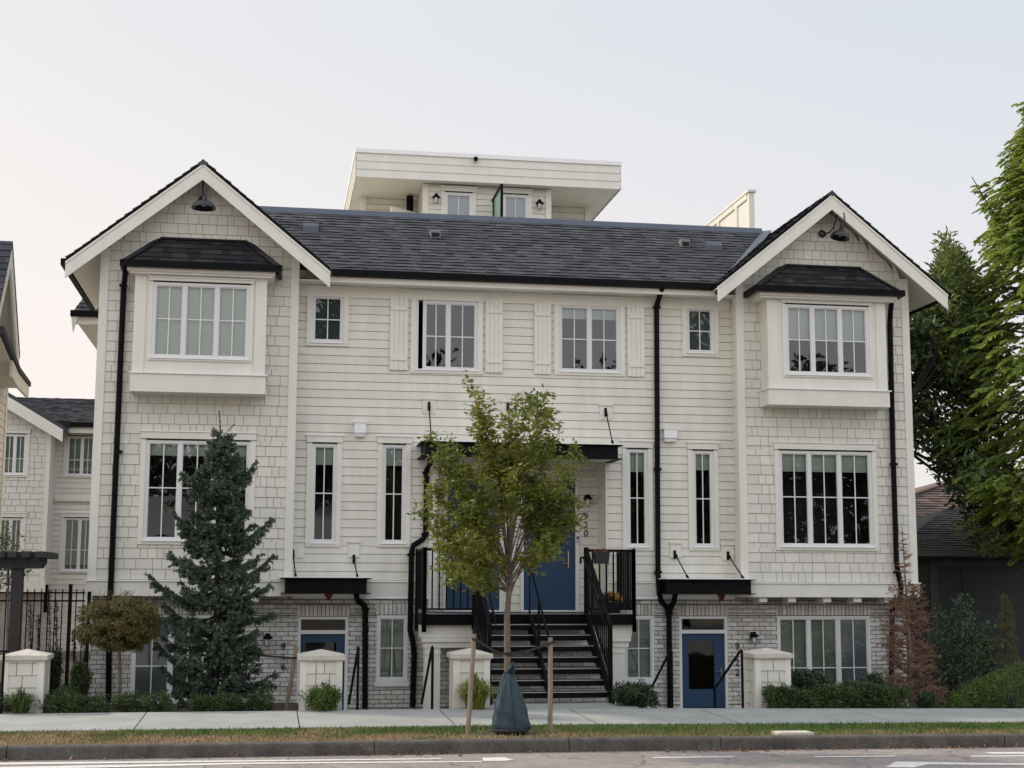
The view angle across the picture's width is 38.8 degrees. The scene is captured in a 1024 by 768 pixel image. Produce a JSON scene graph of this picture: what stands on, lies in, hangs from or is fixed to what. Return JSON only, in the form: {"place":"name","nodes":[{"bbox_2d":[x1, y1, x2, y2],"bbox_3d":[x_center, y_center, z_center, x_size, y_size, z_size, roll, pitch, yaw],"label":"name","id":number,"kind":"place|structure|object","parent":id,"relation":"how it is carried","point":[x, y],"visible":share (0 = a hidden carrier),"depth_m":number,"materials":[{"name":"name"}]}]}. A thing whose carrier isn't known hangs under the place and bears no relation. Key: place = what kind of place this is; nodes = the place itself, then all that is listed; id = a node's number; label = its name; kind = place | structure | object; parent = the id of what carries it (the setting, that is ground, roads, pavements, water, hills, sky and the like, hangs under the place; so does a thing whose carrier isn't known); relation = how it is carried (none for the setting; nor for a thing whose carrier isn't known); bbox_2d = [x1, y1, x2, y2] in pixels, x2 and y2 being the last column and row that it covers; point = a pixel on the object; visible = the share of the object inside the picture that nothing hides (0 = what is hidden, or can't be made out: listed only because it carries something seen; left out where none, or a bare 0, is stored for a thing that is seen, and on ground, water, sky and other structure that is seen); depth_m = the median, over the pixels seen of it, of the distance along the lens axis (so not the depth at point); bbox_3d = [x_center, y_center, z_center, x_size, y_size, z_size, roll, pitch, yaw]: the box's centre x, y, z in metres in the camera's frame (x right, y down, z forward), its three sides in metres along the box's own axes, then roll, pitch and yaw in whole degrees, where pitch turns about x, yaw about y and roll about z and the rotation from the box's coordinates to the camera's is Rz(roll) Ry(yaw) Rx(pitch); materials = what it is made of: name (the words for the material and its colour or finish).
{"place":"outdoors","nodes":[
{"label":"outdoors","id":0,"kind":"place"},
{"bbox_2d":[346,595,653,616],"bbox_3d":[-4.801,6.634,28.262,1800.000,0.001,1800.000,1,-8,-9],"label":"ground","id":1,"kind":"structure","parent":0,"point":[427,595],"depth_m":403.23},
{"bbox_2d":[60,148,950,709],"bbox_3d":[-0.955,0.980,35.408,19.090,13.190,12.820,1,-8,-9],"label":"townhouse row","id":2,"kind":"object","parent":1,"relation":"on","point":[730,386],"visible":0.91,"depth_m":30.50,"materials":[{"name":"paint"}]},
{"bbox_2d":[130,615,238,702],"bbox_3d":[-6.431,5.411,28.663,2.055,1.690,0.112,1,-8,-9],"label":"window","id":3,"kind":"structure","parent":2,"relation":"in","point":[144,676],"depth_m":28.55,"materials":[{"name":"glass"}]},
{"bbox_2d":[137,430,257,544],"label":"window","id":4,"kind":"structure","parent":2,"relation":"in","point":[164,454],"depth_m":28.85,"materials":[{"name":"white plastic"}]},
{"bbox_2d":[120,237,282,397],"bbox_3d":[-6.142,-1.391,28.769,3.146,3.199,0.901,1,-8,-9],"label":"bay window","id":5,"kind":"structure","parent":2,"relation":"in","point":[199,325],"depth_m":28.63,"materials":[{"name":"paint"}]},
{"bbox_2d":[191,180,215,211],"bbox_3d":[-6.130,-3.798,29.029,0.490,0.705,0.845,1,-8,-9],"label":"barn lamp","id":6,"kind":"object","parent":2,"relation":"attached to","point":[203,203],"visible":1,"depth_m":28.86,"materials":[{"name":"metal"}]},
{"bbox_2d":[262,633,272,646],"bbox_3d":[-4.836,5.069,28.801,0.210,0.268,0.233,1,-8,-9],"label":"jar sconce","id":7,"kind":"object","parent":2,"relation":"attached to","point":[267,637],"visible":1,"depth_m":28.75,"materials":[{"name":"black metal"}]},
{"bbox_2d":[296,616,347,709],"bbox_3d":[-3.855,5.656,29.474,0.994,1.876,0.905,1,-8,-9],"label":"door","id":8,"kind":"structure","parent":2,"relation":"in","point":[330,633],"depth_m":29.18,"materials":[{"name":"blue paint"}]},
{"bbox_2d":[305,434,343,546],"bbox_3d":[-3.898,2.227,30.009,0.765,2.264,1.172,1,-8,-9],"label":"window","id":9,"kind":"structure","parent":2,"relation":"in","point":[324,455],"depth_m":29.59,"materials":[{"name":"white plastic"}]},
{"bbox_2d":[306,285,350,346],"bbox_3d":[-3.797,-1.394,30.015,0.917,1.249,0.172,1,-8,-9],"label":"window","id":10,"kind":"structure","parent":2,"relation":"in","point":[327,317],"depth_m":30.03,"materials":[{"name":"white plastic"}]},
{"bbox_2d":[374,615,408,686],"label":"window","id":11,"kind":"structure","parent":2,"relation":"in","point":[392,633],"depth_m":29.36,"materials":[{"name":"glass"}]},
{"bbox_2d":[376,435,412,546],"bbox_3d":[-2.498,2.260,30.239,0.742,2.269,1.172,1,-8,-9],"label":"window","id":12,"kind":"structure","parent":2,"relation":"in","point":[394,456],"depth_m":29.81,"materials":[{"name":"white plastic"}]},
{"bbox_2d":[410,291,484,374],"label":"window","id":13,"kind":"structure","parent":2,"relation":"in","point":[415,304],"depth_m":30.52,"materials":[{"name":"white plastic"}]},
{"bbox_2d":[418,300,477,369],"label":"window","id":14,"kind":"structure","parent":2,"relation":"in","point":[422,324],"depth_m":30.48,"materials":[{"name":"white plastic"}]},
{"bbox_2d":[443,477,502,611],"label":"door","id":15,"kind":"structure","parent":2,"relation":"in","point":[497,602],"depth_m":30.48,"materials":[{"name":"blue paint"}]},
{"bbox_2d":[520,477,579,611],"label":"door","id":16,"kind":"structure","parent":2,"relation":"in","point":[558,590],"depth_m":30.81,"materials":[{"name":"blue paint"}]},
{"bbox_2d":[553,295,625,376],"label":"window","id":17,"kind":"structure","parent":2,"relation":"in","point":[589,340],"depth_m":30.99,"materials":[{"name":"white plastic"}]},
{"bbox_2d":[618,440,653,550],"bbox_3d":[2.550,2.406,31.063,0.715,2.304,1.172,1,-8,-9],"label":"window","id":18,"kind":"structure","parent":2,"relation":"in","point":[637,461],"depth_m":30.63,"materials":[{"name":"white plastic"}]},
{"bbox_2d":[625,615,655,685],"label":"window","id":19,"kind":"structure","parent":2,"relation":"in","point":[639,656],"depth_m":30.19,"materials":[{"name":"glass"}]},
{"bbox_2d":[680,298,718,356],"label":"window","id":20,"kind":"structure","parent":2,"relation":"in","point":[700,328],"depth_m":31.31,"materials":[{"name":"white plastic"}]},
{"bbox_2d":[686,442,719,550],"bbox_3d":[3.961,2.440,31.295,0.722,2.288,1.172,1,-8,-9],"label":"window","id":21,"kind":"structure","parent":2,"relation":"in","point":[703,474],"depth_m":30.86,"materials":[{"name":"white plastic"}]},
{"bbox_2d":[679,616,728,707],"bbox_3d":[3.919,5.854,30.748,1.039,1.885,0.905,1,-8,-9],"label":"door","id":22,"kind":"structure","parent":2,"relation":"in","point":[703,643],"depth_m":30.44,"materials":[{"name":"blue paint"}]},
{"bbox_2d":[743,264,904,409],"bbox_3d":[6.584,-1.030,31.115,3.326,3.125,1.420,1,-8,-9],"label":"bay window","id":23,"kind":"structure","parent":2,"relation":"in","point":[823,327],"depth_m":30.75,"materials":[{"name":"paint"}]},
{"bbox_2d":[777,615,871,702],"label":"window","id":24,"kind":"structure","parent":2,"relation":"in","point":[838,645],"depth_m":30.86,"materials":[{"name":"glass"}]},
{"bbox_2d":[773,441,878,550],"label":"window","id":25,"kind":"structure","parent":2,"relation":"in","point":[826,496],"depth_m":31.01,"materials":[{"name":"white plastic"}]},
{"bbox_2d":[819,212,849,241],"bbox_3d":[6.947,-3.386,31.252,0.418,0.687,0.724,3,-8,-18],"label":"barn lamp","id":26,"kind":"object","parent":2,"relation":"attached to","point":[841,234],"visible":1,"depth_m":31.20,"materials":[{"name":"metal"}]},
{"bbox_2d":[0,708,1023,732],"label":"pavement","id":27,"kind":"structure","parent":0,"point":[40,722],"depth_m":23.82,"materials":[{"name":"concrete"}]},
{"bbox_2d":[3,687,42,713],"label":"ornamental grass clump","id":28,"kind":"object","parent":27,"relation":"on","point":[20,703],"visible":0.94,"depth_m":23.80,"materials":[{"name":"green plant"}]},
{"bbox_2d":[450,673,497,709],"bbox_3d":[-0.622,5.287,25.049,1.068,0.631,1.024,1,-8,-9],"label":"ornamental grass clump","id":29,"kind":"object","parent":27,"relation":"on","point":[481,691],"visible":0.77,"depth_m":24.89,"materials":[{"name":"green plant"}]},
{"bbox_2d":[0,747,1023,767],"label":"road","id":30,"kind":"structure","parent":0,"point":[796,758],"depth_m":19.90,"materials":[{"name":"grey asphalt"}]},
{"bbox_2d":[0,722,1022,761],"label":"leaf litter","id":31,"kind":"object","parent":30,"relation":"on","point":[667,750],"visible":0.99,"depth_m":21.05,"materials":[{"name":"brown plant"}]},
{"bbox_2d":[0,733,1023,760],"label":"kerb","id":32,"kind":"structure","parent":30,"relation":"on","point":[252,749],"depth_m":20.68,"materials":[{"name":"grey concrete"}]},
{"bbox_2d":[0,752,1023,767],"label":"road marking","id":33,"kind":"object","parent":30,"relation":"on","point":[904,764],"visible":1,"depth_m":19.51,"materials":[{"name":"paint"}]},
{"bbox_2d":[0,720,1023,745],"bbox_3d":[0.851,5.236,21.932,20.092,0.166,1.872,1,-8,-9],"label":"verge grass","id":34,"kind":"structure","parent":0,"point":[736,729],"depth_m":21.78,"materials":[{"name":"green plant"}]},
{"bbox_2d":[465,634,475,735],"bbox_3d":[-0.610,4.462,21.538,0.154,1.509,0.074,1,-8,-9],"label":"wooden stake","id":35,"kind":"object","parent":34,"relation":"on","point":[470,688],"visible":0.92,"depth_m":21.51,"materials":[{"name":"brown wood"}]},
{"bbox_2d":[406,367,593,733],"bbox_3d":[-0.164,2.511,22.133,3.014,5.624,2.273,1,-8,-9],"label":"street tree","id":36,"kind":"object","parent":34,"relation":"on","point":[504,480],"visible":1,"depth_m":22.06,"materials":[{"name":"green plant"}]},
{"bbox_2d":[471,638,511,655],"bbox_3d":[-0.298,3.926,21.734,0.694,0.282,0.061,5,-9,-31],"label":"tree strap","id":37,"kind":"object","parent":36,"relation":"attached to","point":[487,646],"visible":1,"depth_m":21.70,"materials":[{"name":"rubber"}]},
{"bbox_2d":[492,661,530,732],"bbox_3d":[-0.025,4.679,21.820,0.535,1.042,0.535,-5,-10,34],"label":"watering bag","id":38,"kind":"object","parent":34,"relation":"on","point":[510,714],"visible":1,"depth_m":21.68,"materials":[{"name":"plastic"}]},
{"bbox_2d":[548,637,552,733],"bbox_3d":[0.574,4.541,21.776,0.078,1.477,0.075,1,-8,-9],"label":"wooden stake","id":39,"kind":"object","parent":34,"relation":"on","point":[550,687],"visible":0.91,"depth_m":21.75,"materials":[{"name":"brown wood"}]},
{"bbox_2d":[506,641,554,654],"bbox_3d":[0.276,3.957,21.853,0.734,0.213,0.051,-1,-8,5],"label":"tree strap","id":40,"kind":"object","parent":39,"relation":"attached to","point":[529,650],"visible":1,"depth_m":21.84,"materials":[{"name":"rubber"}]},
{"bbox_2d":[771,730,814,734],"bbox_3d":[4.222,5.279,21.891,0.560,0.106,0.330,1,-8,-9],"label":"utility cover","id":41,"kind":"object","parent":34,"relation":"on","point":[798,732],"visible":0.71,"depth_m":21.77,"materials":[{"name":"concrete"}]},
{"bbox_2d":[0,651,1023,712],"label":"planting bed","id":42,"kind":"object","parent":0,"point":[281,706],"visible":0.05,"depth_m":31.24,"materials":[{"name":"soil"}]},
{"bbox_2d":[0,691,16,713],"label":"box shrub","id":43,"kind":"object","parent":42,"relation":"on","point":[6,706],"visible":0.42,"depth_m":23.97,"materials":[{"name":"green plant"}]},
{"bbox_2d":[0,241,30,543],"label":"end townhouse","id":44,"kind":"structure","parent":42,"relation":"on","point":[12,374],"depth_m":31.84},
{"bbox_2d":[0,521,33,653],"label":"young maple","id":45,"kind":"object","parent":42,"relation":"on","point":[7,583],"visible":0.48,"depth_m":26.94,"materials":[{"name":"green plant"}]},
{"bbox_2d":[0,649,53,713],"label":"gate pillar","id":46,"kind":"structure","parent":42,"relation":"on","point":[28,670],"depth_m":24.15,"materials":[{"name":"paint"}]},
{"bbox_2d":[0,551,57,653],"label":"pergola","id":47,"kind":"object","parent":42,"relation":"on","point":[18,562],"visible":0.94,"depth_m":26.31,"materials":[{"name":"grey wood"}]},
{"bbox_2d":[26,599,32,647],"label":"flower spire","id":48,"kind":"structure","parent":42,"relation":"on","point":[30,625],"depth_m":28.14,"materials":[{"name":"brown plant"}]},
{"bbox_2d":[0,584,90,692],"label":"iron fence","id":49,"kind":"object","parent":42,"relation":"on","point":[70,600],"visible":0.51,"depth_m":27.58,"materials":[{"name":"black metal"}]},
{"bbox_2d":[0,392,94,652],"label":"townhouse","id":50,"kind":"structure","parent":42,"relation":"on","point":[47,476],"depth_m":47.99,"materials":[{"name":"paint"}]},
{"bbox_2d":[0,512,26,574],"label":"window","id":51,"kind":"structure","parent":50,"relation":"in","point":[16,520],"depth_m":47.12,"materials":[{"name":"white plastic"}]},
{"bbox_2d":[4,428,30,476],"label":"window","id":52,"kind":"structure","parent":50,"relation":"in","point":[17,448],"depth_m":47.48,"materials":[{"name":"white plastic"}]},
{"bbox_2d":[59,512,89,572],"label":"window","id":53,"kind":"structure","parent":50,"relation":"in","point":[74,535],"depth_m":48.57,"materials":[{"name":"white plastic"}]},
{"bbox_2d":[63,433,92,477],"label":"window","id":54,"kind":"structure","parent":50,"relation":"in","point":[78,447],"depth_m":48.96,"materials":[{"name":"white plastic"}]},
{"bbox_2d":[46,590,52,652],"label":"flower spire","id":55,"kind":"structure","parent":42,"relation":"on","point":[49,623],"depth_m":28.16,"materials":[{"name":"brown plant"}]},
{"bbox_2d":[47,645,64,690],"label":"leafy shrub","id":56,"kind":"object","parent":42,"relation":"on","point":[55,672],"visible":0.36,"depth_m":27.96,"materials":[{"name":"green plant"}]},
{"bbox_2d":[52,598,59,654],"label":"flower spire","id":57,"kind":"structure","parent":42,"relation":"on","point":[56,627],"depth_m":28.39,"materials":[{"name":"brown plant"}]},
{"bbox_2d":[35,688,83,712],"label":"box shrub","id":58,"kind":"object","parent":42,"relation":"on","point":[70,703],"visible":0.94,"depth_m":24.12,"materials":[{"name":"green plant"}]},
{"bbox_2d":[51,683,84,709],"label":"shrub","id":59,"kind":"object","parent":42,"relation":"on","point":[66,688],"visible":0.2,"depth_m":24.73,"materials":[{"name":"green plant"}]},
{"bbox_2d":[67,661,93,698],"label":"leafy shrub","id":60,"kind":"object","parent":42,"relation":"on","point":[79,677],"visible":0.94,"depth_m":26.87,"materials":[{"name":"green plant"}]},
{"bbox_2d":[77,692,110,712],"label":"box shrub","id":61,"kind":"object","parent":42,"relation":"on","point":[99,700],"visible":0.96,"depth_m":24.25,"materials":[{"name":"green plant"}]},
{"bbox_2d":[73,587,166,712],"bbox_3d":[-6.882,4.641,25.424,1.620,2.156,1.503,1,-8,-9],"label":"globe tree","id":62,"kind":"object","parent":42,"relation":"on","point":[127,622],"visible":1,"depth_m":25.23,"materials":[{"name":"green plant"}]},
{"bbox_2d":[110,690,142,712],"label":"box shrub","id":63,"kind":"object","parent":42,"relation":"on","point":[132,700],"visible":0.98,"depth_m":24.36,"materials":[{"name":"green plant"}]},
{"bbox_2d":[138,688,175,712],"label":"box shrub","id":64,"kind":"object","parent":42,"relation":"on","point":[165,703],"visible":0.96,"depth_m":24.42,"materials":[{"name":"green plant"}]},
{"bbox_2d":[186,693,216,711],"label":"box shrub","id":65,"kind":"object","parent":42,"relation":"on","point":[202,703],"visible":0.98,"depth_m":24.55,"materials":[{"name":"green plant"}]},
{"bbox_2d":[143,410,279,711],"bbox_3d":[-5.253,3.217,26.140,1.939,5.519,2.010,-7,-10,40],"label":"spruce tree","id":66,"kind":"object","parent":42,"relation":"on","point":[225,659],"visible":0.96,"depth_m":25.85,"materials":[{"name":"green plant"}]},
{"bbox_2d":[214,692,245,711],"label":"box shrub","id":67,"kind":"object","parent":42,"relation":"on","point":[234,701],"visible":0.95,"depth_m":24.60,"materials":[{"name":"green plant"}]},
{"bbox_2d":[245,687,275,710],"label":"box shrub","id":68,"kind":"object","parent":42,"relation":"on","point":[262,704],"visible":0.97,"depth_m":24.70,"materials":[{"name":"green plant"}]},
{"bbox_2d":[284,646,298,710],"bbox_3d":[-3.943,5.283,25.983,0.246,1.187,0.082,1,-8,-9],"label":"wooden stake","id":69,"kind":"object","parent":42,"relation":"on","point":[290,683],"visible":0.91,"depth_m":25.96,"materials":[{"name":"brown wood"}]},
{"bbox_2d":[251,655,296,658],"bbox_3d":[-4.502,4.861,25.941,1.357,0.079,0.029,1,-8,-5],"label":"tree strap","id":70,"kind":"object","parent":69,"relation":"attached to","point":[276,656],"visible":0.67,"depth_m":25.96,"materials":[{"name":"rubber"}]},
{"bbox_2d":[297,679,342,711],"bbox_3d":[-3.201,5.311,24.705,0.743,0.604,0.769,7,-10,-40],"label":"box shrub","id":71,"kind":"object","parent":42,"relation":"on","point":[319,701],"visible":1,"depth_m":24.56,"materials":[{"name":"green plant"}]},
{"bbox_2d":[297,649,345,710],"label":"gate pillar","id":72,"kind":"structure","parent":42,"relation":"on","point":[317,667],"depth_m":24.93,"materials":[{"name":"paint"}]},
{"bbox_2d":[740,648,793,707],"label":"gate pillar","id":73,"kind":"structure","parent":42,"relation":"on","point":[763,667],"depth_m":26.25,"materials":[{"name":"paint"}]},
{"bbox_2d":[767,688,781,707],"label":"ornamental grass clump","id":74,"kind":"object","parent":42,"relation":"on","point":[772,702],"visible":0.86,"depth_m":25.91,"materials":[{"name":"green plant"}]},
{"bbox_2d":[791,667,837,705],"bbox_3d":[5.548,5.657,27.058,1.187,0.772,1.053,1,-8,-9],"label":"laurel shrub","id":75,"kind":"object","parent":42,"relation":"on","point":[806,678],"visible":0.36,"depth_m":26.94,"materials":[{"name":"green plant"}]},
{"bbox_2d":[761,678,913,708],"bbox_3d":[5.823,5.709,26.519,2.856,0.685,1.030,1,-8,-9],"label":"hedge","id":76,"kind":"object","parent":42,"relation":"on","point":[849,694],"visible":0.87,"depth_m":26.21,"materials":[{"name":"green plant"}]},
{"bbox_2d":[860,671,892,698],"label":"laurel shrub","id":77,"kind":"object","parent":42,"relation":"on","point":[873,677],"visible":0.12,"depth_m":27.08,"materials":[{"name":"green plant"}]},
{"bbox_2d":[873,529,952,707],"bbox_3d":[7.730,4.528,28.386,1.508,3.503,1.627,1,-8,-9],"label":"dead conifer","id":78,"kind":"object","parent":42,"relation":"on","point":[913,655],"visible":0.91,"depth_m":28.29,"materials":[{"name":"brown plant"}]},
{"bbox_2d":[914,691,939,707],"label":"box shrub","id":79,"kind":"object","parent":42,"relation":"on","point":[924,700],"visible":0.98,"depth_m":26.68,"materials":[{"name":"green plant"}]},
{"bbox_2d":[905,226,980,621],"bbox_3d":[10.395,1.677,34.353,1.835,10.992,2.915,-7,-11,41],"label":"upright tree","id":80,"kind":"object","parent":42,"relation":"on","point":[948,258],"visible":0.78,"depth_m":34.38,"materials":[{"name":"green plant"}]},
{"bbox_2d":[923,592,985,707],"bbox_3d":[8.911,5.418,29.366,1.242,2.428,1.973,-3,-8,20],"label":"leafy shrub","id":81,"kind":"object","parent":42,"relation":"on","point":[951,677],"visible":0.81,"depth_m":29.15,"materials":[{"name":"green plant"}]},
{"bbox_2d":[905,470,1023,689],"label":"neighbour bungalow","id":82,"kind":"object","parent":42,"relation":"on","point":[950,563],"visible":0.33,"depth_m":36.41,"materials":[{"name":"grey"}]},
{"bbox_2d":[937,567,1023,689],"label":"garage door","id":83,"kind":"structure","parent":82,"relation":"in","point":[985,585],"depth_m":36.41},
{"bbox_2d":[909,240,1023,557],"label":"magnolia tree","id":84,"kind":"object","parent":42,"relation":"on","point":[924,404],"visible":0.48,"depth_m":34.85,"materials":[{"name":"green plant"}]},
{"bbox_2d":[913,101,1023,569],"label":"cedar tree","id":85,"kind":"object","parent":42,"relation":"on","point":[1005,251],"visible":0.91,"depth_m":34.34,"materials":[{"name":"green plant"}]},
{"bbox_2d":[939,670,1003,707],"bbox_3d":[8.656,5.824,27.445,1.173,0.903,1.829,-3,-8,20],"label":"spreading shrub","id":86,"kind":"object","parent":42,"relation":"on","point":[987,700],"visible":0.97,"depth_m":27.18,"materials":[{"name":"green plant"}]},
{"bbox_2d":[969,619,1004,707],"bbox_3d":[9.749,5.742,29.802,0.783,1.830,2.052,-3,-8,20],"label":"leafy shrub","id":87,"kind":"object","parent":42,"relation":"on","point":[986,661],"visible":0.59,"depth_m":29.58,"materials":[{"name":"green plant"}]},
{"bbox_2d":[991,660,1023,707],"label":"spreading shrub","id":88,"kind":"object","parent":42,"relation":"on","point":[1006,684],"visible":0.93,"depth_m":27.32,"materials":[{"name":"green plant"}]},
{"bbox_2d":[992,593,1022,698],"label":"cypress","id":89,"kind":"object","parent":42,"relation":"on","point":[1009,623],"visible":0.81,"depth_m":29.71,"materials":[{"name":"green plant"}]},
{"bbox_2d":[0,0,1023,545],"label":"sky","id":90,"kind":"structure","parent":0,"point":[893,108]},
{"bbox_2d":[455,703,637,708],"bbox_3d":[0.562,5.976,25.625,3.200,0.612,0.885,1,-8,-9],"label":"stair apron","id":91,"kind":"object","parent":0,"point":[584,705],"visible":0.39,"depth_m":25.57,"materials":[{"name":"concrete"}]},
{"bbox_2d":[447,648,492,708],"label":"gate pillar","id":92,"kind":"structure","parent":91,"relation":"on","point":[459,665],"depth_m":25.36,"materials":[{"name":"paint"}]},
{"bbox_2d":[610,678,661,707],"bbox_3d":[2.194,5.537,25.854,0.899,0.616,1.072,1,-8,-9],"label":"box shrub","id":93,"kind":"object","parent":91,"relation":"on","point":[630,694],"visible":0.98,"depth_m":25.70,"materials":[{"name":"green plant"}]},
{"bbox_2d":[133,710,1022,729],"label":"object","id":94,"kind":"object","parent":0,"point":[455,725],"visible":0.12,"depth_m":24.00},
{"bbox_2d":[0,650,8,713],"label":"handrail","id":95,"kind":"object","parent":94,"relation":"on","point":[2,682],"visible":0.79,"depth_m":23.81,"materials":[{"name":"black metal"}]},
{"label":"sunken forecourt","id":96,"kind":"structure","parent":0,"visible":0},
{"bbox_2d":[348,646,359,709],"bbox_3d":[-2.786,5.149,25.611,0.052,1.126,1.669,2,-8,-11],"label":"handrail","id":97,"kind":"object","parent":96,"relation":"on","point":[357,660],"visible":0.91,"depth_m":24.87,"materials":[{"name":"black metal"}]},
{"bbox_2d":[420,645,433,708],"bbox_3d":[-1.513,5.202,25.919,0.049,1.147,1.867,1,-8,-9],"label":"handrail","id":98,"kind":"object","parent":96,"relation":"on","point":[431,658],"visible":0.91,"depth_m":25.07,"materials":[{"name":"black metal"}]},
{"bbox_2d":[415,547,635,709],"bbox_3d":[0.355,4.808,28.302,4.251,3.262,4.402,1,-8,-9],"label":"entry stair","id":99,"kind":"object","parent":96,"relation":"on","point":[594,631],"visible":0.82,"depth_m":28.12,"materials":[{"name":"black metal"}]},
{"bbox_2d":[592,548,609,563],"bbox_3d":[1.761,3.394,28.727,0.388,0.306,0.252,1,-8,-9],"label":"rail planter","id":100,"kind":"object","parent":99,"relation":"hanging from","point":[602,557],"visible":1,"depth_m":28.61,"materials":[{"name":"plastic"}]},
{"bbox_2d":[602,591,623,613],"bbox_3d":[1.969,4.359,29.082,0.493,0.446,0.487,1,-8,-9],"label":"flower pot","id":101,"kind":"object","parent":99,"relation":"on","point":[616,598],"visible":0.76,"depth_m":28.95,"materials":[{"name":"plastic"}]},
{"bbox_2d":[652,649,673,707],"bbox_3d":[2.717,5.307,26.356,0.050,1.054,1.366,1,-8,-9],"label":"handrail","id":102,"kind":"object","parent":96,"relation":"on","point":[670,652],"visible":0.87,"depth_m":25.75,"materials":[{"name":"black metal"}]},
{"bbox_2d":[714,649,743,707],"bbox_3d":[3.958,5.531,26.652,0.051,1.399,1.598,2,-8,-11],"label":"handrail","id":103,"kind":"object","parent":96,"relation":"on","point":[727,670],"visible":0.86,"depth_m":26.09,"materials":[{"name":"black metal"}]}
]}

